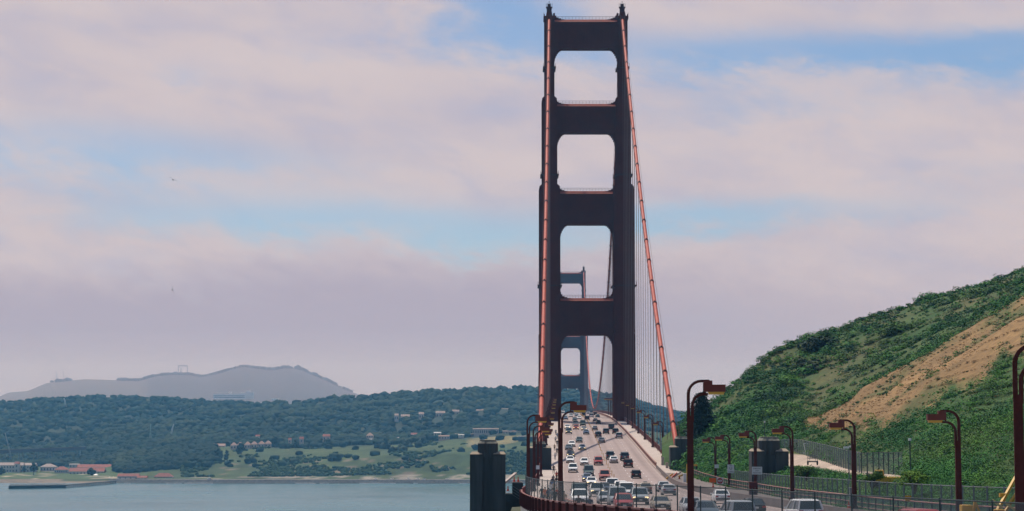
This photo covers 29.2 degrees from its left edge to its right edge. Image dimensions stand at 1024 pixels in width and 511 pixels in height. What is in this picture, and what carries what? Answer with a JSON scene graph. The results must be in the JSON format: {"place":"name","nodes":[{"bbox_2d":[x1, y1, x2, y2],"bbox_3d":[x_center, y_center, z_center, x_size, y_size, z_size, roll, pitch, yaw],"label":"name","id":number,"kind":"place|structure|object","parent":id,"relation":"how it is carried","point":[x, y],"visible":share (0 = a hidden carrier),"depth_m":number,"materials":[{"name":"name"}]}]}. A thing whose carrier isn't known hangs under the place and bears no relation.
{"place":"outdoors","nodes":[
{"label":"outdoors","id":0,"kind":"place"},
{"bbox_2d":[0,483,524,510],"bbox_3d":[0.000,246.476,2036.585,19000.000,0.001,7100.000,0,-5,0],"label":"water","id":1,"kind":"structure","parent":0,"point":[260,497],"depth_m":1935.97,"materials":[{"name":"liquid"}]},
{"bbox_2d":[8,481,115,488],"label":"timber wharf","id":2,"kind":"structure","parent":1,"relation":"in","point":[28,486],"depth_m":2190.61,"materials":[{"name":"wood"}]},
{"bbox_2d":[124,483,467,483],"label":"surf","id":3,"kind":"structure","parent":1,"relation":"on","point":[295,483],"depth_m":2352.03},
{"bbox_2d":[0,389,666,482],"bbox_3d":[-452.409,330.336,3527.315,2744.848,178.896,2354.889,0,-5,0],"label":"shore land","id":4,"kind":"structure","parent":0,"point":[455,458],"depth_m":2487.13,"materials":[{"name":"plant"}]},
{"bbox_2d":[0,462,24,471],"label":"building","id":5,"kind":"structure","parent":4,"relation":"on","point":[8,466],"depth_m":2625.70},
{"bbox_2d":[14,461,19,471],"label":"building","id":6,"kind":"structure","parent":4,"relation":"on","point":[16,466],"depth_m":2617.85,"materials":[{"name":"beige tile"}]},
{"bbox_2d":[24,463,37,471],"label":"building","id":7,"kind":"structure","parent":4,"relation":"on","point":[27,465],"depth_m":2630.78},
{"bbox_2d":[29,462,38,474],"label":"tree","id":8,"kind":"object","parent":4,"relation":"on","point":[33,467],"visible":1,"depth_m":2543.47,"materials":[{"name":"green plant"}]},
{"bbox_2d":[40,464,57,470],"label":"building","id":9,"kind":"structure","parent":4,"relation":"on","point":[48,467],"depth_m":2645.48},
{"bbox_2d":[54,466,68,472],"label":"building","id":10,"kind":"structure","parent":4,"relation":"on","point":[61,469],"depth_m":2605.37,"materials":[{"name":"red tile"}]},
{"bbox_2d":[69,468,105,473],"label":"building","id":11,"kind":"structure","parent":4,"relation":"on","point":[82,470],"depth_m":2577.03,"materials":[{"name":"red tile"}]},
{"bbox_2d":[87,467,95,474],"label":"tree","id":12,"kind":"object","parent":4,"relation":"on","point":[91,471],"visible":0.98,"depth_m":2522.97,"materials":[{"name":"green plant"}]},
{"bbox_2d":[77,464,111,467],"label":"building","id":13,"kind":"structure","parent":4,"relation":"on","point":[93,465],"depth_m":2709.49,"materials":[{"name":"red tile"}]},
{"bbox_2d":[117,474,139,478],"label":"building","id":14,"kind":"structure","parent":4,"relation":"on","point":[126,476],"depth_m":2400.91,"materials":[{"name":"red tile"}]},
{"bbox_2d":[154,473,173,477],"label":"building","id":15,"kind":"structure","parent":4,"relation":"on","point":[163,475],"depth_m":2407.23,"materials":[{"name":"red tile"}]},
{"bbox_2d":[214,448,222,457],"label":"tree","id":16,"kind":"object","parent":4,"relation":"on","point":[217,452],"visible":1,"depth_m":2546.10,"materials":[{"name":"green plant"}]},
{"bbox_2d":[236,442,244,453],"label":"tree","id":17,"kind":"object","parent":4,"relation":"on","point":[240,448],"visible":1,"depth_m":2623.64,"materials":[{"name":"green plant"}]},
{"bbox_2d":[271,435,279,444],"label":"tree","id":18,"kind":"object","parent":4,"relation":"on","point":[274,440],"visible":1,"depth_m":2724.45,"materials":[{"name":"green plant"}]},
{"bbox_2d":[110,479,524,483],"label":"sea wall","id":19,"kind":"structure","parent":4,"relation":"on","point":[342,481],"depth_m":2358.04,"materials":[{"name":"concrete"}]},
{"bbox_2d":[322,439,331,446],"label":"tree","id":20,"kind":"object","parent":4,"relation":"on","point":[326,442],"visible":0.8,"depth_m":2723.49,"materials":[{"name":"green plant"}]},
{"bbox_2d":[0,384,685,472],"bbox_3d":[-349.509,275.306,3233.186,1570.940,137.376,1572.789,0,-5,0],"label":"woods","id":21,"kind":"object","parent":4,"relation":"on","point":[134,448],"visible":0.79,"depth_m":3191.78,"materials":[{"name":"green plant"}]},
{"bbox_2d":[379,437,390,448],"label":"tree","id":22,"kind":"object","parent":4,"relation":"on","point":[385,444],"visible":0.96,"depth_m":2623.97,"materials":[{"name":"green plant"}]},
{"bbox_2d":[402,439,413,446],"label":"tree","id":23,"kind":"object","parent":4,"relation":"on","point":[406,443],"visible":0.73,"depth_m":2641.93,"materials":[{"name":"green plant"}]},
{"bbox_2d":[180,432,664,476],"bbox_3d":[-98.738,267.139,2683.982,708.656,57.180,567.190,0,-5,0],"label":"bluff scrub","id":24,"kind":"object","parent":4,"relation":"on","point":[274,469],"visible":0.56,"depth_m":2446.84,"materials":[{"name":"plant"}]},
{"bbox_2d":[417,437,429,443],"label":"tree","id":25,"kind":"object","parent":4,"relation":"on","point":[422,440],"visible":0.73,"depth_m":2664.57,"materials":[{"name":"green plant"}]},
{"bbox_2d":[438,435,449,440],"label":"building","id":26,"kind":"structure","parent":4,"relation":"on","point":[443,437],"depth_m":2708.44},
{"bbox_2d":[473,428,498,435],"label":"building","id":27,"kind":"structure","parent":4,"relation":"on","point":[479,431],"depth_m":2739.11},
{"bbox_2d":[0,367,685,411],"bbox_3d":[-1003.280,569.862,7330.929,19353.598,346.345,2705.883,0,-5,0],"label":"distant hills","id":28,"kind":"structure","parent":0,"point":[289,385],"depth_m":7618.55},
{"bbox_2d":[50,364,352,391],"bbox_3d":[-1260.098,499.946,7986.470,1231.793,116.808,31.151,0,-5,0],"label":"distant woods","id":29,"kind":"object","parent":28,"relation":"on","point":[217,372],"visible":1,"depth_m":7980.38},
{"bbox_2d":[213,390,253,398],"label":"hospital building","id":30,"kind":"structure","parent":28,"relation":"on","point":[247,394],"depth_m":6127.94,"materials":[{"name":"concrete"}]},
{"bbox_2d":[0,0,1023,410],"label":"sky","id":31,"kind":"structure","parent":0,"point":[351,200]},
{"bbox_2d":[506,482,522,510],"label":"side platform","id":32,"kind":"structure","parent":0,"point":[512,499],"depth_m":286.52,"materials":[{"name":"concrete"}]},
{"bbox_2d":[511,507,520,510],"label":"ground","id":33,"kind":"structure","parent":0,"point":[516,509],"depth_m":213.08,"materials":[{"name":"concrete"}]},
{"bbox_2d":[470,440,505,510],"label":"concrete pylon","id":34,"kind":"object","parent":33,"relation":"on","point":[487,476],"visible":1,"depth_m":276.73,"materials":[{"name":"concrete"}]},
{"bbox_2d":[530,441,550,480],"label":"concrete pylon","id":35,"kind":"object","parent":33,"relation":"on","point":[546,457],"visible":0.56,"depth_m":387.39,"materials":[{"name":"concrete"}]},
{"bbox_2d":[669,436,686,469],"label":"concrete pylon","id":36,"kind":"object","parent":33,"relation":"on","point":[677,449],"visible":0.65,"depth_m":387.85,"materials":[{"name":"concrete"}]},
{"bbox_2d":[749,437,788,482],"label":"concrete pylon","id":37,"kind":"object","parent":33,"relation":"on","point":[772,456],"visible":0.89,"depth_m":277.17,"materials":[{"name":"concrete"}]},
{"bbox_2d":[521,421,557,510],"bbox_3d":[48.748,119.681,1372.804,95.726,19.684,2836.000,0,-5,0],"label":"pavement","id":38,"kind":"structure","parent":0,"point":[548,474],"depth_m":416.99,"materials":[{"name":"concrete"}]},
{"bbox_2d":[526,415,546,495],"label":"street lamp","id":39,"kind":"object","parent":38,"relation":"on","point":[538,418],"visible":0.97,"depth_m":224.92,"materials":[{"name":"metal"}]},
{"bbox_2d":[532,425,549,490],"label":"street lamp","id":40,"kind":"object","parent":38,"relation":"on","point":[542,429],"visible":0.96,"depth_m":269.63,"materials":[{"name":"metal"}]},
{"bbox_2d":[536,430,551,485],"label":"street lamp","id":41,"kind":"object","parent":38,"relation":"on","point":[548,433],"visible":0.73,"depth_m":315.42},
{"bbox_2d":[539,427,552,476],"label":"street lamp","id":42,"kind":"object","parent":38,"relation":"on","point":[540,474],"visible":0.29,"depth_m":360.09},
{"bbox_2d":[558,401,586,501],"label":"street lamp","id":43,"kind":"object","parent":38,"relation":"on","point":[574,407],"visible":0.98,"depth_m":162.19,"materials":[{"name":"metal"}]},
{"bbox_2d":[519,489,673,510],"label":"steel railing","id":44,"kind":"object","parent":38,"relation":"on","point":[528,502],"visible":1,"depth_m":152.59,"materials":[{"name":"metal"}]},
{"bbox_2d":[522,3,679,492],"bbox_3d":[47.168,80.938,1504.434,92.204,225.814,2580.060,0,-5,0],"label":"suspension bridge","id":45,"kind":"structure","parent":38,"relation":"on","point":[566,322],"depth_m":727.82,"materials":[{"name":"metal"}]},
{"bbox_2d":[687,380,725,510],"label":"street lamp","id":46,"kind":"object","parent":38,"relation":"on","point":[709,388],"visible":1,"depth_m":120.36,"materials":[{"name":"metal"}]},
{"bbox_2d":[525,475,1023,510],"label":"chain link fence","id":47,"kind":"object","parent":38,"relation":"on","point":[892,497],"visible":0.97,"depth_m":113.54,"materials":[{"name":"metal"}]},
{"bbox_2d":[1012,346,1023,510],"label":"street lamp","id":48,"kind":"object","parent":38,"relation":"on","point":[1018,401],"visible":1,"depth_m":83.54,"materials":[{"name":"metal"}]},
{"bbox_2d":[599,413,681,473],"bbox_3d":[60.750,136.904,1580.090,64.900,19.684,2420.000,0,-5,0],"label":"pavement","id":49,"kind":"structure","parent":0,"point":[653,453],"depth_m":488.76,"materials":[{"name":"concrete"}]},
{"bbox_2d":[631,406,638,432],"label":"street lamp","id":50,"kind":"object","parent":49,"relation":"on","point":[633,407],"visible":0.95,"depth_m":578.94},
{"bbox_2d":[637,410,645,439],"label":"street lamp","id":51,"kind":"object","parent":49,"relation":"on","point":[640,411],"visible":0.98,"depth_m":532.90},
{"bbox_2d":[644,414,653,446],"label":"street lamp","id":52,"kind":"object","parent":49,"relation":"on","point":[647,416],"visible":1,"depth_m":486.91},
{"bbox_2d":[561,413,784,510],"bbox_3d":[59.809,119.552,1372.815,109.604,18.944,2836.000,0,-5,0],"label":"road","id":53,"kind":"structure","parent":0,"point":[651,474],"depth_m":430.11,"materials":[{"name":"asphalt"}]},
{"bbox_2d":[566,455,573,462],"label":"sedan car","id":54,"kind":"object","parent":53,"relation":"on","point":[569,458],"visible":1,"depth_m":419.32,"materials":[{"name":"white paint"}]},
{"bbox_2d":[567,463,578,471],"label":"suv car","id":55,"kind":"object","parent":53,"relation":"on","point":[572,466],"visible":1,"depth_m":380.35,"materials":[{"name":"white paint"}]},
{"bbox_2d":[569,488,589,502],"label":"suv car","id":56,"kind":"object","parent":53,"relation":"on","point":[583,492],"visible":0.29,"depth_m":200.83,"materials":[{"name":"white paint"}]},
{"bbox_2d":[580,457,588,464],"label":"sedan car","id":57,"kind":"object","parent":53,"relation":"on","point":[584,460],"visible":1,"depth_m":410.38,"materials":[{"name":"white paint"}]},
{"bbox_2d":[581,473,592,481],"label":"sedan car","id":58,"kind":"object","parent":53,"relation":"on","point":[585,476],"visible":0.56,"depth_m":344.97,"materials":[{"name":"blue paint"}]},
{"bbox_2d":[583,465,594,475],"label":"van","id":59,"kind":"object","parent":53,"relation":"on","point":[588,469],"visible":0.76,"depth_m":366.48,"materials":[{"name":"teal paint"}]},
{"bbox_2d":[585,477,597,485],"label":"sedan car","id":60,"kind":"object","parent":53,"relation":"on","point":[590,479],"visible":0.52,"depth_m":323.11,"materials":[{"name":"white paint"}]},
{"bbox_2d":[588,482,605,495],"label":"suv car","id":61,"kind":"object","parent":53,"relation":"on","point":[597,490],"visible":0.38,"depth_m":249.40,"materials":[{"name":"silver paint"}]},
{"bbox_2d":[593,456,603,464],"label":"suv car","id":62,"kind":"object","parent":53,"relation":"on","point":[598,459],"visible":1,"depth_m":410.12,"materials":[{"name":"red paint"}]},
{"bbox_2d":[596,491,606,503],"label":"sedan car","id":63,"kind":"object","parent":53,"relation":"on","point":[604,496],"visible":0.44,"depth_m":209.93,"materials":[{"name":"silver paint"}]},
{"bbox_2d":[598,469,610,480],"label":"pickup truck","id":64,"kind":"object","parent":53,"relation":"on","point":[604,473],"visible":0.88,"depth_m":349.26,"materials":[{"name":"paint"}]},
{"bbox_2d":[606,478,617,485],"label":"van","id":65,"kind":"object","parent":53,"relation":"on","point":[610,480],"visible":0.1,"depth_m":289.21,"materials":[{"name":"white paint"}]},
{"bbox_2d":[609,456,617,462],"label":"sedan car","id":66,"kind":"object","parent":53,"relation":"on","point":[613,458],"visible":1,"depth_m":418.88,"materials":[{"name":"white paint"}]},
{"bbox_2d":[607,486,626,504],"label":"van","id":67,"kind":"object","parent":53,"relation":"on","point":[611,493],"visible":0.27,"depth_m":197.61,"materials":[{"name":"paint"}]},
{"bbox_2d":[613,493,633,506],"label":"hatchback car","id":68,"kind":"object","parent":53,"relation":"on","point":[628,501],"visible":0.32,"depth_m":183.75,"materials":[{"name":"red paint"}]},
{"bbox_2d":[619,452,629,460],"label":"suv car","id":69,"kind":"object","parent":53,"relation":"on","point":[623,455],"visible":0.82,"depth_m":428.66,"materials":[{"name":"paint"}]},
{"bbox_2d":[619,482,633,492],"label":"van","id":70,"kind":"object","parent":53,"relation":"on","point":[629,488],"visible":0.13,"depth_m":240.40,"materials":[{"name":"white paint"}]},
{"bbox_2d":[622,458,632,466],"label":"suv car","id":71,"kind":"object","parent":53,"relation":"on","point":[627,461],"visible":1,"depth_m":400.63,"materials":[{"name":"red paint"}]},
{"bbox_2d":[631,470,640,477],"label":"hatchback car","id":72,"kind":"object","parent":53,"relation":"on","point":[635,473],"visible":1,"depth_m":357.02,"materials":[{"name":"black paint"}]},
{"bbox_2d":[630,487,648,504],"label":"suv car","id":73,"kind":"object","parent":53,"relation":"on","point":[641,493],"visible":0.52,"depth_m":205.64,"materials":[{"name":"paint"}]},
{"bbox_2d":[637,481,651,493],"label":"sedan car","id":74,"kind":"object","parent":53,"relation":"on","point":[646,482],"visible":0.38,"depth_m":264.88,"materials":[{"name":"beige paint"}]},
{"bbox_2d":[650,495,671,509],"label":"sedan car","id":75,"kind":"object","parent":53,"relation":"on","point":[663,499],"visible":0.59,"depth_m":183.17,"materials":[{"name":"beige paint"}]},
{"bbox_2d":[660,484,675,494],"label":"sedan car","id":76,"kind":"object","parent":53,"relation":"on","point":[667,491],"visible":0.59,"depth_m":254.35,"materials":[{"name":"silver paint"}]},
{"bbox_2d":[563,415,783,509],"bbox_3d":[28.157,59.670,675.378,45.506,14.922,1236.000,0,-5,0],"label":"road edge marking","id":77,"kind":"object","parent":53,"relation":"on","point":[630,441],"visible":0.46,"depth_m":425.77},
{"bbox_2d":[679,497,699,510],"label":"sedan car","id":78,"kind":"object","parent":53,"relation":"on","point":[682,507],"visible":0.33,"depth_m":171.30,"materials":[{"name":"silver paint"}]},
{"bbox_2d":[694,500,719,510],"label":"sedan car","id":79,"kind":"object","parent":53,"relation":"on","point":[705,509],"visible":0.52,"depth_m":155.10,"materials":[{"name":"paint"}]},
{"bbox_2d":[710,489,729,502],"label":"sedan car","id":80,"kind":"object","parent":53,"relation":"on","point":[722,492],"visible":0.5,"depth_m":210.75,"materials":[{"name":"white paint"}]},
{"bbox_2d":[718,500,755,510],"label":"suv car","id":81,"kind":"object","parent":53,"relation":"on","point":[747,504],"visible":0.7,"depth_m":139.98,"materials":[{"name":"paint"}]},
{"bbox_2d":[744,498,765,510],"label":"sedan car","id":82,"kind":"object","parent":53,"relation":"on","point":[761,501],"visible":0.29,"depth_m":167.35,"materials":[{"name":"black paint"}]},
{"bbox_2d":[656,465,869,510],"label":"road barrier","id":83,"kind":"object","parent":53,"relation":"on","point":[674,481],"visible":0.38,"depth_m":219.52,"materials":[{"name":"concrete"}]},
{"bbox_2d":[784,499,822,510],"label":"suv car","id":84,"kind":"object","parent":53,"relation":"on","point":[800,505],"visible":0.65,"depth_m":142.99,"materials":[{"name":"white paint"}]},
{"bbox_2d":[898,508,938,510],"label":"suv car","id":85,"kind":"object","parent":53,"relation":"on","point":[908,509],"visible":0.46,"depth_m":117.55,"materials":[{"name":"red paint"}]},
{"bbox_2d":[661,473,838,508],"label":"footway","id":86,"kind":"structure","parent":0,"point":[701,483],"depth_m":309.61,"materials":[{"name":"concrete"}]},
{"bbox_2d":[702,437,716,477],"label":"street lamp","id":87,"kind":"object","parent":86,"relation":"on","point":[708,440],"visible":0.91,"depth_m":333.30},
{"bbox_2d":[715,435,730,485],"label":"street lamp","id":88,"kind":"object","parent":86,"relation":"on","point":[721,437],"visible":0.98,"depth_m":303.44,"materials":[{"name":"metal"}]},
{"bbox_2d":[727,465,733,472],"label":"road sign","id":89,"kind":"object","parent":86,"relation":"on","point":[730,468],"visible":1,"depth_m":302.95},
{"bbox_2d":[739,431,757,492],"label":"street lamp","id":90,"kind":"object","parent":86,"relation":"on","point":[744,435],"visible":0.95,"depth_m":260.71,"materials":[{"name":"metal"}]},
{"bbox_2d":[748,482,757,494],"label":"control cabinet","id":91,"kind":"object","parent":86,"relation":"on","point":[753,485],"visible":0.67,"depth_m":248.03,"materials":[{"name":"metal"}]},
{"bbox_2d":[772,426,794,499],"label":"street lamp","id":92,"kind":"object","parent":86,"relation":"on","point":[780,430],"visible":0.98,"depth_m":217.82,"materials":[{"name":"metal"}]},
{"bbox_2d":[829,419,857,508],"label":"street lamp","id":93,"kind":"object","parent":86,"relation":"on","point":[840,424],"visible":0.97,"depth_m":177.11,"materials":[{"name":"metal"}]},
{"bbox_2d":[694,470,1014,510],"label":"pipe railing","id":94,"kind":"object","parent":86,"relation":"on","point":[787,489],"visible":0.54,"depth_m":195.45,"materials":[{"name":"metal"}]},
{"bbox_2d":[752,467,761,473],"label":"road sign","id":95,"kind":"object","parent":94,"relation":"attached to","point":[756,470],"visible":1,"depth_m":260.17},
{"bbox_2d":[926,410,961,510],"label":"street lamp","id":96,"kind":"object","parent":86,"relation":"on","point":[939,416],"visible":1,"depth_m":140.27,"materials":[{"name":"metal"}]},
{"bbox_2d":[959,502,979,510],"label":"digger","id":97,"kind":"object","parent":86,"relation":"on","point":[963,506],"visible":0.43,"depth_m":129.68,"materials":[{"name":"yellow paint"}]},
{"bbox_2d":[993,477,1014,510],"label":"boom lift","id":98,"kind":"object","parent":86,"relation":"on","point":[1006,493],"visible":0.66,"depth_m":132.05,"materials":[{"name":"yellow paint"}]},
{"bbox_2d":[662,271,1023,510],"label":"hillside","id":99,"kind":"structure","parent":0,"point":[1014,338],"depth_m":303.72,"materials":[{"name":"plant"}]},
{"bbox_2d":[683,392,716,439],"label":"conifer tree","id":100,"kind":"object","parent":99,"relation":"on","point":[701,409],"visible":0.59,"depth_m":395.60,"materials":[{"name":"green plant"}]},
{"bbox_2d":[794,464,818,480],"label":"leafy bush","id":101,"kind":"object","parent":99,"relation":"on","point":[804,472],"visible":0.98,"depth_m":230.33,"materials":[{"name":"green plant"}]},
{"bbox_2d":[791,357,837,374],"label":"shrub","id":102,"kind":"object","parent":99,"relation":"on","point":[804,362],"visible":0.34,"depth_m":424.82,"materials":[{"name":"green plant"}]},
{"bbox_2d":[797,335,839,351],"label":"shrub","id":103,"kind":"object","parent":99,"relation":"on","point":[814,343],"visible":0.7,"depth_m":448.04,"materials":[{"name":"green plant"}]},
{"bbox_2d":[781,439,860,472],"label":"chain link fence","id":104,"kind":"object","parent":99,"relation":"on","point":[832,453],"visible":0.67,"depth_m":265.05,"materials":[{"name":"metal"}]},
{"bbox_2d":[668,266,1023,510],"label":"scrub","id":105,"kind":"object","parent":99,"relation":"on","point":[733,420],"visible":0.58,"depth_m":341.69,"materials":[{"name":"green plant"}]},
{"bbox_2d":[843,446,850,482],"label":"camera post","id":106,"kind":"object","parent":99,"relation":"on","point":[845,447],"visible":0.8,"depth_m":198.94,"materials":[{"name":"metal"}]},
{"bbox_2d":[727,470,1014,510],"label":"chain link fence","id":107,"kind":"object","parent":99,"relation":"on","point":[872,486],"visible":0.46,"depth_m":177.02,"materials":[{"name":"metal"}]},
{"bbox_2d":[860,468,886,488],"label":"leafy bush","id":108,"kind":"object","parent":99,"relation":"on","point":[873,476],"visible":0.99,"depth_m":184.23,"materials":[{"name":"green plant"}]},
{"bbox_2d":[861,452,902,474],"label":"chain link gate","id":109,"kind":"structure","parent":99,"relation":"on","point":[883,461],"depth_m":211.70,"materials":[{"name":"metal"}]},
{"bbox_2d":[869,470,902,487],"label":"utility truck","id":110,"kind":"object","parent":99,"relation":"on","point":[887,479],"visible":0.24,"depth_m":188.01,"materials":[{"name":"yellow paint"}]},
{"bbox_2d":[908,438,910,485],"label":"thin post","id":111,"kind":"object","parent":99,"relation":"on","point":[909,439],"visible":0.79,"depth_m":174.14,"materials":[{"name":"metal"}]},
{"bbox_2d":[892,468,931,493],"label":"leafy bush","id":112,"kind":"object","parent":99,"relation":"on","point":[914,477],"visible":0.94,"depth_m":164.61,"materials":[{"name":"green plant"}]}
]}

